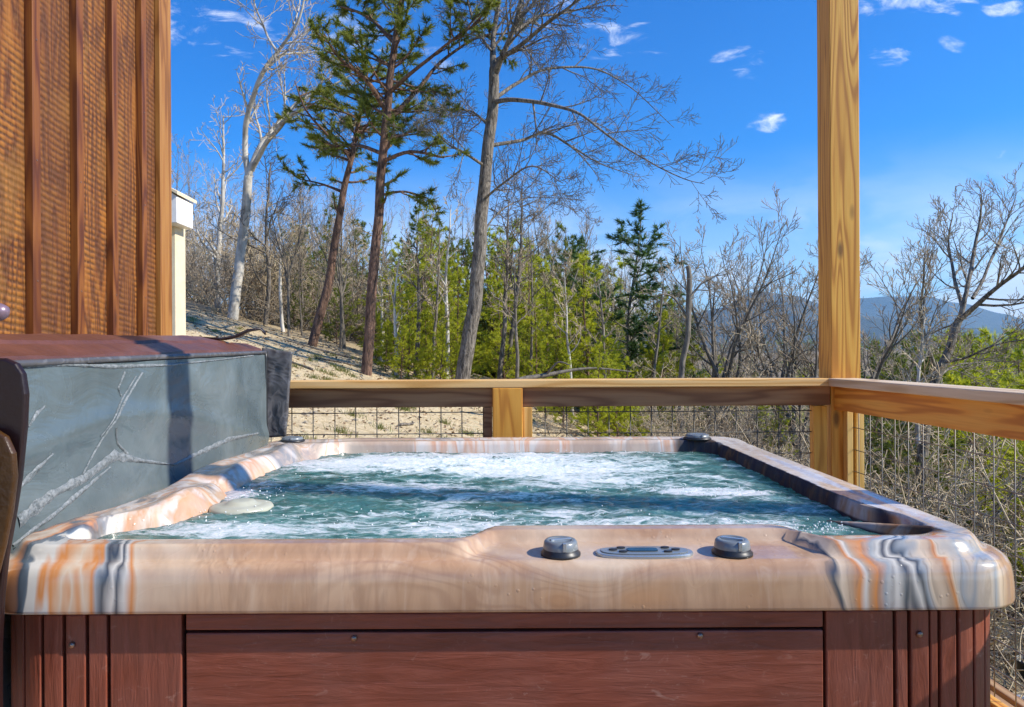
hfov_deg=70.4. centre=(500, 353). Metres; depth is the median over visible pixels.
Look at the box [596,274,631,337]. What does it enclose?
young pine
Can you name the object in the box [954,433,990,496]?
bare shrub
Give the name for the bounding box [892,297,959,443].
slim tree
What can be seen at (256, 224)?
bare sapling
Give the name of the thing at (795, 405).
young pine
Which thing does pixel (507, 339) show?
bare sapling
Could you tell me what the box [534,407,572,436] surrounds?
bare shrub
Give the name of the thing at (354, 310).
bare shrub
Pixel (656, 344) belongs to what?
slim tree
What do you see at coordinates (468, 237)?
bare sapling
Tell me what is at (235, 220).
bare sapling
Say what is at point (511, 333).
slim tree
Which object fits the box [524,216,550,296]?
bare sapling
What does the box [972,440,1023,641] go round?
young pine
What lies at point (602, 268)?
young pine
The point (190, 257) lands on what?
bare shrub
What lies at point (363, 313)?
bare shrub
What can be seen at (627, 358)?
young pine
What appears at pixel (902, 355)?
young pine
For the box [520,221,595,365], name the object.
young pine
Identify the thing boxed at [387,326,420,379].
young pine
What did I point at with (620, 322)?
young pine
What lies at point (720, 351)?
bare sapling
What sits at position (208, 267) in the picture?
bare shrub
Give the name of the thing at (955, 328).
bare tree
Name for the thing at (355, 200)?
bare sapling
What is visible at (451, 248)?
young pine
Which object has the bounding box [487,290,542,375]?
young pine
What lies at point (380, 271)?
slim tree
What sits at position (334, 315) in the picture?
young pine
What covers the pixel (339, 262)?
bare sapling
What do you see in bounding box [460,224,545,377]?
young pine
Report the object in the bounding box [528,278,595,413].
young pine
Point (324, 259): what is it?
young pine
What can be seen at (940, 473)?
bare shrub
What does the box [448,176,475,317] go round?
bare sapling
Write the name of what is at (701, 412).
bare shrub
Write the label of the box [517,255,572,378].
young pine
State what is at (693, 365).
bare shrub
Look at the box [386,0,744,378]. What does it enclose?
bare oak
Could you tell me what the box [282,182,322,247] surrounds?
bare sapling
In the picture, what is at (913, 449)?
bare shrub
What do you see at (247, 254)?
young pine
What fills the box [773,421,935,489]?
bare shrub
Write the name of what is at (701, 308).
bare sapling
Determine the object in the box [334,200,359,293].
bare sapling
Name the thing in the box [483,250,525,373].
young pine
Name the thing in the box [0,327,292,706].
spa cover
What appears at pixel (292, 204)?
bare sapling
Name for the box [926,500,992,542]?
bare shrub
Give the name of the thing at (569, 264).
slim tree
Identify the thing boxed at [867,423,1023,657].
bare shrub
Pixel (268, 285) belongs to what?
slim tree
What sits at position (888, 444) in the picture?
young pine
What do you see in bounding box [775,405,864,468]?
bare shrub
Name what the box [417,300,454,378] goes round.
young pine
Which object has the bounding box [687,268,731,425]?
slim tree
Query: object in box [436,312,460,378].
young pine
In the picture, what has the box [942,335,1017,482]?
young pine
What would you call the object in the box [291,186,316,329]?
slim tree
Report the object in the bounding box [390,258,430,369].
young pine
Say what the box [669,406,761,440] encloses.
bare shrub
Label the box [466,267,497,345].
young pine
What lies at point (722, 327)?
bare sapling
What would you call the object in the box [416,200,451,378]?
slim tree
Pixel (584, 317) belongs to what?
young pine
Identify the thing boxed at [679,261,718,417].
bare sapling
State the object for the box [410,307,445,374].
young pine
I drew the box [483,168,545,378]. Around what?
slim tree
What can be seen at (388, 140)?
tall pine
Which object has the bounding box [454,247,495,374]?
young pine
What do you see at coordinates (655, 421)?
bare shrub
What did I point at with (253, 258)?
bare sapling
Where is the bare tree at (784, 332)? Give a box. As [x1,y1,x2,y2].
[690,227,863,441]
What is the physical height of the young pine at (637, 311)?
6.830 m
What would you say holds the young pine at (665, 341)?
on the ground at (322, 418)
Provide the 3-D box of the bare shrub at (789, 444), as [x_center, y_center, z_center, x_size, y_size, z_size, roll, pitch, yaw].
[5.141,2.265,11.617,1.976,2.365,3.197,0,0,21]
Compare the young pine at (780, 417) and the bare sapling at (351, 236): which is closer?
the young pine at (780, 417)
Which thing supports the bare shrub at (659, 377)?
on the ground at (322, 418)
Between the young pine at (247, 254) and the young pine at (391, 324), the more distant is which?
the young pine at (247, 254)
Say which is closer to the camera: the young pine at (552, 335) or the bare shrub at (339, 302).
the young pine at (552, 335)
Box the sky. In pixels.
[171,0,1023,321]
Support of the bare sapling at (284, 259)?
on the ground at (322, 418)
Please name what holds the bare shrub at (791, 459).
on the ground at (322, 418)
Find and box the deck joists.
[990,678,1023,706]
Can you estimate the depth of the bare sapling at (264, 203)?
22.52 m
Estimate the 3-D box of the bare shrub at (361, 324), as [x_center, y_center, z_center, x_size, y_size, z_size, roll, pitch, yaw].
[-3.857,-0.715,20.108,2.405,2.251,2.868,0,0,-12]
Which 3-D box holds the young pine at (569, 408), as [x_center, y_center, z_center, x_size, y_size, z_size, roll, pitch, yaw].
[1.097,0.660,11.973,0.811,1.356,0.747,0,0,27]
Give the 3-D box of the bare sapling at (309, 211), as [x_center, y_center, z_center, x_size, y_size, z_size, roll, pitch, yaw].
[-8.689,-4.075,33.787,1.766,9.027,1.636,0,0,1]
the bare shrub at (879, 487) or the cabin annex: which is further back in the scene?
the bare shrub at (879, 487)
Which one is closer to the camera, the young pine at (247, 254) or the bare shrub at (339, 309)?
the bare shrub at (339, 309)
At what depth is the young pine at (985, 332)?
24.79 m
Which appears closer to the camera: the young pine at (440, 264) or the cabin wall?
the cabin wall
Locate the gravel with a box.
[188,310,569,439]
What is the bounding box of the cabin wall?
[0,0,171,335]
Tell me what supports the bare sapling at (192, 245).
on the ground at (322, 418)
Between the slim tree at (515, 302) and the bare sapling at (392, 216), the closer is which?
the slim tree at (515, 302)
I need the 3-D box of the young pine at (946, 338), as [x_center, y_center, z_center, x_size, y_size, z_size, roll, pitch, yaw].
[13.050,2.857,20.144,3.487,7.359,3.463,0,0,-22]
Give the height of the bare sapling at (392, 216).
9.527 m
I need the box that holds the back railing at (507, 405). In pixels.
[271,377,829,473]
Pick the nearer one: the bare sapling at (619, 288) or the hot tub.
the hot tub
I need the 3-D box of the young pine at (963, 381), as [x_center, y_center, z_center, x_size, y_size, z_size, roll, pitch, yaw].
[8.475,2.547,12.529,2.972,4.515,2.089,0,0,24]
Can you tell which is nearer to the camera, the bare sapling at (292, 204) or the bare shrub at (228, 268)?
the bare shrub at (228, 268)
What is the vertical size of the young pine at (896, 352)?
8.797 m
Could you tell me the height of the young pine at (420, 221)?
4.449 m
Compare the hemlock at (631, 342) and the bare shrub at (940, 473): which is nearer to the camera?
the bare shrub at (940, 473)
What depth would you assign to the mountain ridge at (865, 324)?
2463.51 m
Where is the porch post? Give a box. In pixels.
[817,0,859,480]
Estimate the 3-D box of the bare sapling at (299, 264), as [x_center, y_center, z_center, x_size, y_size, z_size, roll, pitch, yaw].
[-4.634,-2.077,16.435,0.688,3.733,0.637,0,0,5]
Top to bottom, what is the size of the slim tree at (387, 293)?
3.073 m
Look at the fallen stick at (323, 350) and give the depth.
14.23 m
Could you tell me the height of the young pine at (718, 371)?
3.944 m
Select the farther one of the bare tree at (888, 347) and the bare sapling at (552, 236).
the bare sapling at (552, 236)
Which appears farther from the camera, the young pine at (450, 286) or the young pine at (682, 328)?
the young pine at (682, 328)
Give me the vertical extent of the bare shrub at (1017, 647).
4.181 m
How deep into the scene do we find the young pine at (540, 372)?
12.97 m
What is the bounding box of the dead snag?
[636,256,741,435]
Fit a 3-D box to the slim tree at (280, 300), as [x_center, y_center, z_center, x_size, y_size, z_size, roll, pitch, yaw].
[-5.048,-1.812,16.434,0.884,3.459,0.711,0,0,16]
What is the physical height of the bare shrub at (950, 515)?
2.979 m
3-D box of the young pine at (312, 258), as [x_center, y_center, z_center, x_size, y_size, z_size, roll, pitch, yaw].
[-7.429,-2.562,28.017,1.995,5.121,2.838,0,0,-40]
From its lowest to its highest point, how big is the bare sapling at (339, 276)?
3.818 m
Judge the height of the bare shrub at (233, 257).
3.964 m
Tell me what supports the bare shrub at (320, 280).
on the ground at (322, 418)
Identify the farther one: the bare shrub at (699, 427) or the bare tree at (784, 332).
the bare tree at (784, 332)
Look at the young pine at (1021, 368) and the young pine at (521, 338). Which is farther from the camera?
the young pine at (1021, 368)
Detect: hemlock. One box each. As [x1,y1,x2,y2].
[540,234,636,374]
[557,198,709,430]
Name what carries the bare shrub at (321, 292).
on the ground at (322, 418)
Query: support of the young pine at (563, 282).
on the ground at (322, 418)
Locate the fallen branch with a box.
[515,361,631,378]
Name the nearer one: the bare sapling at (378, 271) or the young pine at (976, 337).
the bare sapling at (378, 271)
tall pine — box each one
[273,37,421,346]
[302,0,539,375]
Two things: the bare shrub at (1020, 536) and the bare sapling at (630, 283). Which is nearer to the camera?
the bare shrub at (1020, 536)
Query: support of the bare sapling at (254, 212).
on the ground at (322, 418)
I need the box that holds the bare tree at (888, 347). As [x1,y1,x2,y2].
[740,240,991,454]
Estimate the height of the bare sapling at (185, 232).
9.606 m
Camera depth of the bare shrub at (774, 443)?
13.76 m
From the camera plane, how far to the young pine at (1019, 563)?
9.37 m
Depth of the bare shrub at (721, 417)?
13.46 m
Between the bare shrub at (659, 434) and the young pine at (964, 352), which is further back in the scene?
the young pine at (964, 352)
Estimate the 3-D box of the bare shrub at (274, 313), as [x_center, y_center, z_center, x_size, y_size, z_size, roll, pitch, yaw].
[-4.909,-1.468,17.544,3.592,2.658,2.220,0,0,-6]
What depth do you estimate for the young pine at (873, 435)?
13.79 m
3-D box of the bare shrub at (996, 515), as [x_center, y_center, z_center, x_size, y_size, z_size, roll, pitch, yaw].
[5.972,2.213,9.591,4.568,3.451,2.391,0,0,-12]
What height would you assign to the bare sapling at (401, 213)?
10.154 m
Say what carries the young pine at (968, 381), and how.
on the ground at (322, 418)
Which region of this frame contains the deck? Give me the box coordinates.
[990,690,1013,706]
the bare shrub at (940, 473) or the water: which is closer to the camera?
the water
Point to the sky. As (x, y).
(941, 82)
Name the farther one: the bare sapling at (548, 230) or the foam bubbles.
the bare sapling at (548, 230)
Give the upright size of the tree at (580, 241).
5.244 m
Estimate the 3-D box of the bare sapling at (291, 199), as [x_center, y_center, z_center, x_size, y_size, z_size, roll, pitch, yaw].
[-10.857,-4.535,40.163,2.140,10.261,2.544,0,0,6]
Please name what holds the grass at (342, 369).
on the ground at (322, 418)
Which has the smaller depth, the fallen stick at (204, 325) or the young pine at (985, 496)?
the young pine at (985, 496)
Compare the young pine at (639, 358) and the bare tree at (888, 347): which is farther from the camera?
the young pine at (639, 358)
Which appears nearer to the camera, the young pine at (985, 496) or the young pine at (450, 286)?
the young pine at (985, 496)
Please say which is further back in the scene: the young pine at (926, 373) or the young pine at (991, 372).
the young pine at (926, 373)
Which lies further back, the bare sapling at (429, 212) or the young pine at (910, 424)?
the bare sapling at (429, 212)
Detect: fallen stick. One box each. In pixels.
[186,320,228,329]
[289,341,348,357]
[292,361,313,369]
[315,357,384,371]
[399,421,413,425]
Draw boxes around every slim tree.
[185,96,258,307]
[201,137,306,324]
[263,199,301,331]
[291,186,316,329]
[311,205,358,348]
[354,223,396,361]
[376,245,423,377]
[377,271,400,322]
[384,227,443,375]
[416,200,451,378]
[420,193,463,378]
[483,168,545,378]
[486,152,563,378]
[486,232,541,377]
[514,208,552,408]
[539,243,571,408]
[547,249,583,421]
[582,269,627,426]
[639,255,680,423]
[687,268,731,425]
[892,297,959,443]
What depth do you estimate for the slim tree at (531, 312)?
13.99 m
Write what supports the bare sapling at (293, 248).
on the ground at (322, 418)
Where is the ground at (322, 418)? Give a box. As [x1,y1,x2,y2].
[186,298,1023,693]
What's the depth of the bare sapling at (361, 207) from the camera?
34.20 m
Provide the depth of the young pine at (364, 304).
19.20 m
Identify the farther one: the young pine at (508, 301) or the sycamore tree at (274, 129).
the young pine at (508, 301)
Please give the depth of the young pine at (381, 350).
13.56 m
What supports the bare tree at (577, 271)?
on the ground at (322, 418)
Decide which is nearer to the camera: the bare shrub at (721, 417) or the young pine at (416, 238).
the bare shrub at (721, 417)
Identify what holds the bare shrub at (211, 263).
on the ground at (322, 418)
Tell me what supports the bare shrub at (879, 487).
on the ground at (322, 418)
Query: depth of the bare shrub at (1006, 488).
9.96 m
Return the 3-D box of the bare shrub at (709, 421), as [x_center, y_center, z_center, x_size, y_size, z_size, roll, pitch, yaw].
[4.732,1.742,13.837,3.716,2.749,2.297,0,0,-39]
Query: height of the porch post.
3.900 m
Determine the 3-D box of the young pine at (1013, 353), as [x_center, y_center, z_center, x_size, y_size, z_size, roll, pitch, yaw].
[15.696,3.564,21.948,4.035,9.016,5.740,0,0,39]
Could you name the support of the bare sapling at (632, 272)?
on the ground at (322, 418)
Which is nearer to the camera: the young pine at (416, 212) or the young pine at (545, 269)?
the young pine at (545, 269)
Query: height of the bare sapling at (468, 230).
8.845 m
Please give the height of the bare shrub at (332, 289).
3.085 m
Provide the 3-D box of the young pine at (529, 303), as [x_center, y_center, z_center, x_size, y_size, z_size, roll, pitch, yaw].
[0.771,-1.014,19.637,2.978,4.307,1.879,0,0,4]
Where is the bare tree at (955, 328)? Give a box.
[901,162,1023,502]
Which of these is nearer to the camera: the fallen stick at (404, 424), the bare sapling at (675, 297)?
the fallen stick at (404, 424)
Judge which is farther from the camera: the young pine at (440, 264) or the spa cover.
the young pine at (440, 264)
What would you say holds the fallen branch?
on the ground at (322, 418)
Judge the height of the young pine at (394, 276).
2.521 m
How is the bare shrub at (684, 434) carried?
on the ground at (322, 418)
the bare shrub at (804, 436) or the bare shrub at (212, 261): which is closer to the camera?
the bare shrub at (804, 436)
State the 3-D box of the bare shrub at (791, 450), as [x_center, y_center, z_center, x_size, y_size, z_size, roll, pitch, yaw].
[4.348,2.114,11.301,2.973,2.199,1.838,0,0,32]
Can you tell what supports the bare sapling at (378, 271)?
on the ground at (322, 418)
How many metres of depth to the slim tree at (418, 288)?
13.97 m
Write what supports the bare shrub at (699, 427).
on the ground at (322, 418)
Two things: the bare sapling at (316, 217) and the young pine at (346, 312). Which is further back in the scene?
the bare sapling at (316, 217)
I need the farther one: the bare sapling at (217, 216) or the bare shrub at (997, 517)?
the bare sapling at (217, 216)
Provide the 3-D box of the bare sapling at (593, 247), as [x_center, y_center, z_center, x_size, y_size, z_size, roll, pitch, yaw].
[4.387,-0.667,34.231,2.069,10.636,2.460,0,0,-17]
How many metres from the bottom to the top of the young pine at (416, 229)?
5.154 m
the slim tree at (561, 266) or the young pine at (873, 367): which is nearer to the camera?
the slim tree at (561, 266)
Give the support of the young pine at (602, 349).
on the ground at (322, 418)
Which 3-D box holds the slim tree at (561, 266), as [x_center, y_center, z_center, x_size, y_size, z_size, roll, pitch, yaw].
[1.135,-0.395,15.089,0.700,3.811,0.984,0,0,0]
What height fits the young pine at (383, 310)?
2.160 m
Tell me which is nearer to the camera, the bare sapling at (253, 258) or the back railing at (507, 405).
the back railing at (507, 405)
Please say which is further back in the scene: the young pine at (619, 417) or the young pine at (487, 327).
the young pine at (487, 327)
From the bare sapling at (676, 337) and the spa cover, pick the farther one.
the bare sapling at (676, 337)
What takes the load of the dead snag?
on the ground at (322, 418)
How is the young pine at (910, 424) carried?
on the ground at (322, 418)
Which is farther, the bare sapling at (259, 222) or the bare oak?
the bare sapling at (259, 222)
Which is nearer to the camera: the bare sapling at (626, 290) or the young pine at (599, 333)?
the young pine at (599, 333)
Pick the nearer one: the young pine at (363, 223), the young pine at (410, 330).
the young pine at (410, 330)
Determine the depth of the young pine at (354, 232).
32.52 m
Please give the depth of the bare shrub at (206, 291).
18.61 m
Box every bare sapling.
[171,133,198,255]
[171,173,201,300]
[177,137,200,260]
[180,149,198,295]
[185,219,199,298]
[195,167,216,253]
[196,157,234,287]
[205,157,233,301]
[208,189,225,305]
[213,179,242,287]
[225,198,250,262]
[240,173,264,251]
[240,190,269,248]
[246,225,264,307]
[248,187,273,295]
[249,184,264,306]
[250,208,264,261]
[256,171,288,253]
[257,178,316,336]
[269,216,317,318]
[271,232,319,327]
[282,178,316,265]
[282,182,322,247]
[286,187,309,335]
[286,197,311,279]
[287,187,331,264]
[289,169,304,244]
[301,173,324,273]
[301,178,369,349]
[301,216,326,270]
[304,186,325,261]
[310,234,331,337]
[313,188,333,248]
[319,235,345,324]
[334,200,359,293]
[337,178,368,296]
[339,187,364,339]
[343,175,366,294]
[352,223,390,352]
[376,216,391,315]
[379,190,398,275]
[398,193,416,283]
[409,181,439,253]
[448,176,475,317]
[452,200,475,291]
[463,208,474,297]
[496,306,509,364]
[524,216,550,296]
[539,200,552,289]
[542,217,561,261]
[572,304,592,372]
[580,225,609,308]
[605,264,623,353]
[606,258,628,323]
[615,257,645,358]
[616,237,641,366]
[616,245,639,377]
[618,265,647,410]
[629,220,659,341]
[631,251,657,344]
[658,266,685,355]
[659,308,683,417]
[660,271,685,377]
[663,284,703,406]
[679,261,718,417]
[684,274,711,377]
[699,324,728,369]
[700,307,721,374]
[705,279,740,374]
[719,251,759,415]
[812,297,818,374]
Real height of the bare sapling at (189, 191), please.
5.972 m
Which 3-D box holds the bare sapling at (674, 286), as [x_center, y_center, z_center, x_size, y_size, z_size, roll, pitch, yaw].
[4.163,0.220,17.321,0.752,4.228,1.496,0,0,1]
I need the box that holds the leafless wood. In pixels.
[195,262,1017,460]
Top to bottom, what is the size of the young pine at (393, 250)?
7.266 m
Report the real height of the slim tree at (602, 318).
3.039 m
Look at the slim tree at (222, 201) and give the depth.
18.96 m
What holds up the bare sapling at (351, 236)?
on the ground at (322, 418)
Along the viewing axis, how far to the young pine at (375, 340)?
14.48 m
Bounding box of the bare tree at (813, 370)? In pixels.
[719,232,872,457]
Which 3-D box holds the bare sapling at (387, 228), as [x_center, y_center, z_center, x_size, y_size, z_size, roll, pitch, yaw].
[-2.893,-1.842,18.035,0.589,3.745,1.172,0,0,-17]
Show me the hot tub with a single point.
(899, 605)
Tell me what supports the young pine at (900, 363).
on the ground at (322, 418)
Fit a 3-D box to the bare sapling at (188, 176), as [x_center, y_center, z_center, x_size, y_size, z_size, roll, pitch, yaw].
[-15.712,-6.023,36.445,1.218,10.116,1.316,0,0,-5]
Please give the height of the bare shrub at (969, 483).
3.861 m
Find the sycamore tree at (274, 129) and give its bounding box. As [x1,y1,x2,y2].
[221,0,382,319]
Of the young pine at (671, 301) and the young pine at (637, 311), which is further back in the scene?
the young pine at (637, 311)
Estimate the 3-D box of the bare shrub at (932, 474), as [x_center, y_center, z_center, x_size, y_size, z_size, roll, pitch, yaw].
[6.909,2.779,11.739,4.072,3.721,3.343,0,0,36]
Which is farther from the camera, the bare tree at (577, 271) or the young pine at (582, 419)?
the bare tree at (577, 271)
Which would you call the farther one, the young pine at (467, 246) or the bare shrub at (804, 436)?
the young pine at (467, 246)
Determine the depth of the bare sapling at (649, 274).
37.39 m
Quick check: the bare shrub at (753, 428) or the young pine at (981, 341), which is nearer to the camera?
the bare shrub at (753, 428)
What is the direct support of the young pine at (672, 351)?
on the ground at (322, 418)
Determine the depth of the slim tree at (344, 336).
15.97 m
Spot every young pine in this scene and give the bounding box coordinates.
[223,232,257,304]
[261,223,312,317]
[269,236,311,321]
[278,247,316,325]
[283,283,305,329]
[293,224,329,330]
[303,258,336,329]
[304,241,348,329]
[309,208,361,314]
[312,257,364,338]
[324,292,351,343]
[336,218,381,345]
[344,221,369,343]
[353,222,410,342]
[356,302,393,364]
[373,258,423,362]
[373,296,423,370]
[373,319,393,371]
[375,271,414,368]
[377,240,425,345]
[383,204,429,310]
[385,281,434,379]
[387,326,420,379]
[389,227,482,345]
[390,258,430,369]
[396,214,461,326]
[404,224,443,333]
[406,203,464,336]
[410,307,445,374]
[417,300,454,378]
[420,268,459,369]
[421,239,466,366]
[423,241,484,357]
[426,329,455,378]
[428,254,492,367]
[434,226,479,354]
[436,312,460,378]
[445,283,492,368]
[449,238,498,374]
[452,325,487,378]
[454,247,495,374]
[455,218,556,378]
[459,226,521,378]
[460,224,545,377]
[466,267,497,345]
[474,251,536,370]
[476,280,529,378]
[482,238,580,375]
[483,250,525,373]
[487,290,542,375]
[502,268,580,376]
[506,235,577,334]
[506,298,567,409]
[511,324,546,378]
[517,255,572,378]
[519,275,564,372]
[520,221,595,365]
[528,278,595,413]
[536,359,552,416]
[546,353,586,427]
[548,249,622,415]
[549,274,610,371]
[551,304,588,410]
[555,237,612,350]
[560,252,622,412]
[566,301,632,419]
[567,341,617,436]
[579,358,615,436]
[591,355,657,436]
[592,351,647,436]
[593,310,642,406]
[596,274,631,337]
[596,335,645,434]
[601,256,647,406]
[607,305,646,414]
[616,334,673,435]
[623,287,675,412]
[623,305,708,431]
[623,317,710,430]
[646,288,716,430]
[652,292,703,421]
[662,311,716,423]
[674,335,710,433]
[705,355,733,425]
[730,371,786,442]
[758,406,798,458]
[768,364,812,457]
[860,339,906,465]
[860,340,897,462]
[864,416,902,489]
[864,421,927,508]
[865,357,916,482]
[868,335,930,470]
[872,349,970,485]
[876,419,946,499]
[884,328,953,439]
[886,337,964,459]
[901,432,981,526]
[903,356,1021,516]
[904,341,996,490]
[914,327,996,499]
[924,329,1004,444]
[930,373,1023,511]
[941,327,1023,452]
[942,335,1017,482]
[962,367,1023,540]
[962,456,1023,616]
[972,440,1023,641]
[977,325,1016,441]
[978,337,1023,494]
[983,329,1023,490]
[984,489,1023,640]
[986,327,1023,513]
[1010,358,1023,376]
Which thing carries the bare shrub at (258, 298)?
on the ground at (322, 418)
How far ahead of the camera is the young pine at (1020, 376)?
16.10 m
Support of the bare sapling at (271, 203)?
on the ground at (322, 418)
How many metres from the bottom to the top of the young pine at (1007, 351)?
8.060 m
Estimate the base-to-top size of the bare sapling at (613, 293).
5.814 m
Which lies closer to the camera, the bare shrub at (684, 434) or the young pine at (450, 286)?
the bare shrub at (684, 434)
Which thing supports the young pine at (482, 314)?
on the ground at (322, 418)
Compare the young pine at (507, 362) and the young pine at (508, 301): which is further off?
the young pine at (508, 301)
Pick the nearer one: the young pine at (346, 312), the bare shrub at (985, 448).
the bare shrub at (985, 448)
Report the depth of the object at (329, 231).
23.99 m
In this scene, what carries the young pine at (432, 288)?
on the ground at (322, 418)
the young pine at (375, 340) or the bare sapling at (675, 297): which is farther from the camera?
the bare sapling at (675, 297)
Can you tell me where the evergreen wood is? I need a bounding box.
[185,230,1017,447]
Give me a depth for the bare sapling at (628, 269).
27.77 m
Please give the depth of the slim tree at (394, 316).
13.19 m
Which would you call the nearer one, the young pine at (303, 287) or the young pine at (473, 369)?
the young pine at (473, 369)
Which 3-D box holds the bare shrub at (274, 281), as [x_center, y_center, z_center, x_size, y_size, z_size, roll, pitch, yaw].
[-6.082,-2.044,17.419,3.199,3.561,3.897,0,0,-7]
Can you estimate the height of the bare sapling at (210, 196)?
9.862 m
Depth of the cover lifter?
1.44 m
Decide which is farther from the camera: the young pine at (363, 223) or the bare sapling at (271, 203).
the bare sapling at (271, 203)
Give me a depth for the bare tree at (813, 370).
14.68 m
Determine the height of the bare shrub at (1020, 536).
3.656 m
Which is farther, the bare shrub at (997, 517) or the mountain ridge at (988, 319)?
the mountain ridge at (988, 319)
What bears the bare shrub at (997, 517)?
on the ground at (322, 418)
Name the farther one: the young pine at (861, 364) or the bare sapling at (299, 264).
the young pine at (861, 364)
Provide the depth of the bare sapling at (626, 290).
23.06 m
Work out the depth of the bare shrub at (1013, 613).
9.35 m
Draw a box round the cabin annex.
[172,188,196,335]
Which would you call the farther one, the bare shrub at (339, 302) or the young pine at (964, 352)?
the young pine at (964, 352)
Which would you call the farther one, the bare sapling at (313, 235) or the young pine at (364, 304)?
the bare sapling at (313, 235)
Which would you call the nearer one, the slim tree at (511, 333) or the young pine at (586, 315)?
the slim tree at (511, 333)
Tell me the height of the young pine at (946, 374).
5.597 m
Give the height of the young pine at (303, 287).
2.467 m
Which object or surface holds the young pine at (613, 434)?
on the ground at (322, 418)
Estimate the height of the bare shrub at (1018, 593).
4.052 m
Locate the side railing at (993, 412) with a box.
[828,378,1023,706]
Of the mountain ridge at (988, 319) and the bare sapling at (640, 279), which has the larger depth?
the mountain ridge at (988, 319)
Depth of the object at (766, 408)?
15.92 m
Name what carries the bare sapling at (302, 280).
on the ground at (322, 418)
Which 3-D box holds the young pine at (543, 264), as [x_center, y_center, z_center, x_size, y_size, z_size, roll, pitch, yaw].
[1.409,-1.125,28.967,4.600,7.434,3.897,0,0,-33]
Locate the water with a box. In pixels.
[97,451,879,538]
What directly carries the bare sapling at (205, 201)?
on the ground at (322, 418)
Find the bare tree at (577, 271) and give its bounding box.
[521,188,617,323]
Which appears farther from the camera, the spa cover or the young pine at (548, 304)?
the young pine at (548, 304)
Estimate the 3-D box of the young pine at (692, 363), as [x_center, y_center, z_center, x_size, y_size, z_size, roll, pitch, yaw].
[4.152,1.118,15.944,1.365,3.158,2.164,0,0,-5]
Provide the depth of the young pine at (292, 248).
23.79 m
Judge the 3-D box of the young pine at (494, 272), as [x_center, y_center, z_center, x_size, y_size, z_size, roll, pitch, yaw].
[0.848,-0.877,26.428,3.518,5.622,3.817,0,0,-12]
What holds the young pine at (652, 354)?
on the ground at (322, 418)
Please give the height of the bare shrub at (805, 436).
2.845 m
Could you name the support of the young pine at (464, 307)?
on the ground at (322, 418)
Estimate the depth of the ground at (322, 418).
11.63 m
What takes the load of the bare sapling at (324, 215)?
on the ground at (322, 418)
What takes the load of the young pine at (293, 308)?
on the ground at (322, 418)
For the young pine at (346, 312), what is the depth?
17.00 m
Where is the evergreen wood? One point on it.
(782, 361)
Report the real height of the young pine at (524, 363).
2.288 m
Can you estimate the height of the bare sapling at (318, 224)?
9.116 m
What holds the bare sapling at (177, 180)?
on the ground at (322, 418)
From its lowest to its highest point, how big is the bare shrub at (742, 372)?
3.976 m
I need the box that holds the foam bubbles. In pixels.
[192,450,852,536]
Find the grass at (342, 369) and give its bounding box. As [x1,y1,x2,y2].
[187,316,553,438]
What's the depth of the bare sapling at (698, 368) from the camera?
25.51 m
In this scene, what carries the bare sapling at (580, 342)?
on the ground at (322, 418)
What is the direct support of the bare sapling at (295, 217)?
on the ground at (322, 418)
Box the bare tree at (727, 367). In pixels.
[654,181,803,431]
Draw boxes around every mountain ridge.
[643,292,1014,354]
[643,296,1023,336]
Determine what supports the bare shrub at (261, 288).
on the ground at (322, 418)
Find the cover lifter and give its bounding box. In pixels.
[0,303,9,320]
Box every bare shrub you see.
[185,189,249,304]
[185,205,248,308]
[185,209,310,319]
[185,210,296,312]
[185,216,235,306]
[185,223,258,307]
[185,226,223,304]
[186,188,313,318]
[189,241,303,321]
[204,225,347,327]
[213,242,364,343]
[222,229,313,329]
[245,246,365,329]
[259,260,366,325]
[282,279,390,340]
[284,245,362,334]
[295,240,399,337]
[304,257,365,342]
[305,261,378,342]
[308,272,377,341]
[329,292,386,347]
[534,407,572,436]
[583,352,729,436]
[615,406,681,435]
[632,366,761,438]
[633,353,716,430]
[639,349,705,431]
[641,407,695,435]
[642,320,782,451]
[647,373,801,450]
[647,410,666,435]
[655,406,785,442]
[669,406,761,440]
[674,370,770,447]
[676,412,730,436]
[686,339,871,459]
[692,405,809,457]
[713,405,881,482]
[723,359,808,459]
[725,406,809,464]
[734,405,777,451]
[756,423,885,493]
[770,422,866,473]
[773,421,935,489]
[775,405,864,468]
[785,405,910,503]
[802,345,1023,699]
[864,420,1023,640]
[864,428,1021,548]
[864,467,1021,536]
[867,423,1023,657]
[868,418,1023,545]
[872,421,1023,680]
[884,438,1003,512]
[896,436,1023,546]
[902,458,960,515]
[912,454,1023,663]
[926,431,1023,680]
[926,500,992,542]
[931,447,1023,640]
[941,459,1023,663]
[945,436,1023,677]
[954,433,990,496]
[978,488,1023,669]
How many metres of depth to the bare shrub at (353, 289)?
19.51 m
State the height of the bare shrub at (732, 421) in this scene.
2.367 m
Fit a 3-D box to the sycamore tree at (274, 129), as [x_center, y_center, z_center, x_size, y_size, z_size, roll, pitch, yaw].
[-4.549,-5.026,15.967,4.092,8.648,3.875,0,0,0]
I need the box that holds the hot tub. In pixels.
[5,433,1014,706]
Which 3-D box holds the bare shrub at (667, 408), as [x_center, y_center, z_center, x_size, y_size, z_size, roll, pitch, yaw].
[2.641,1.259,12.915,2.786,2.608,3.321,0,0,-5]
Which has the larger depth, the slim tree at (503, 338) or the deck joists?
the slim tree at (503, 338)
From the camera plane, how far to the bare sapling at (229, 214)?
23.69 m
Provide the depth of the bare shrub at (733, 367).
14.88 m
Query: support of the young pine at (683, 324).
on the ground at (322, 418)
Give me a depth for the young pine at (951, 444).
10.46 m

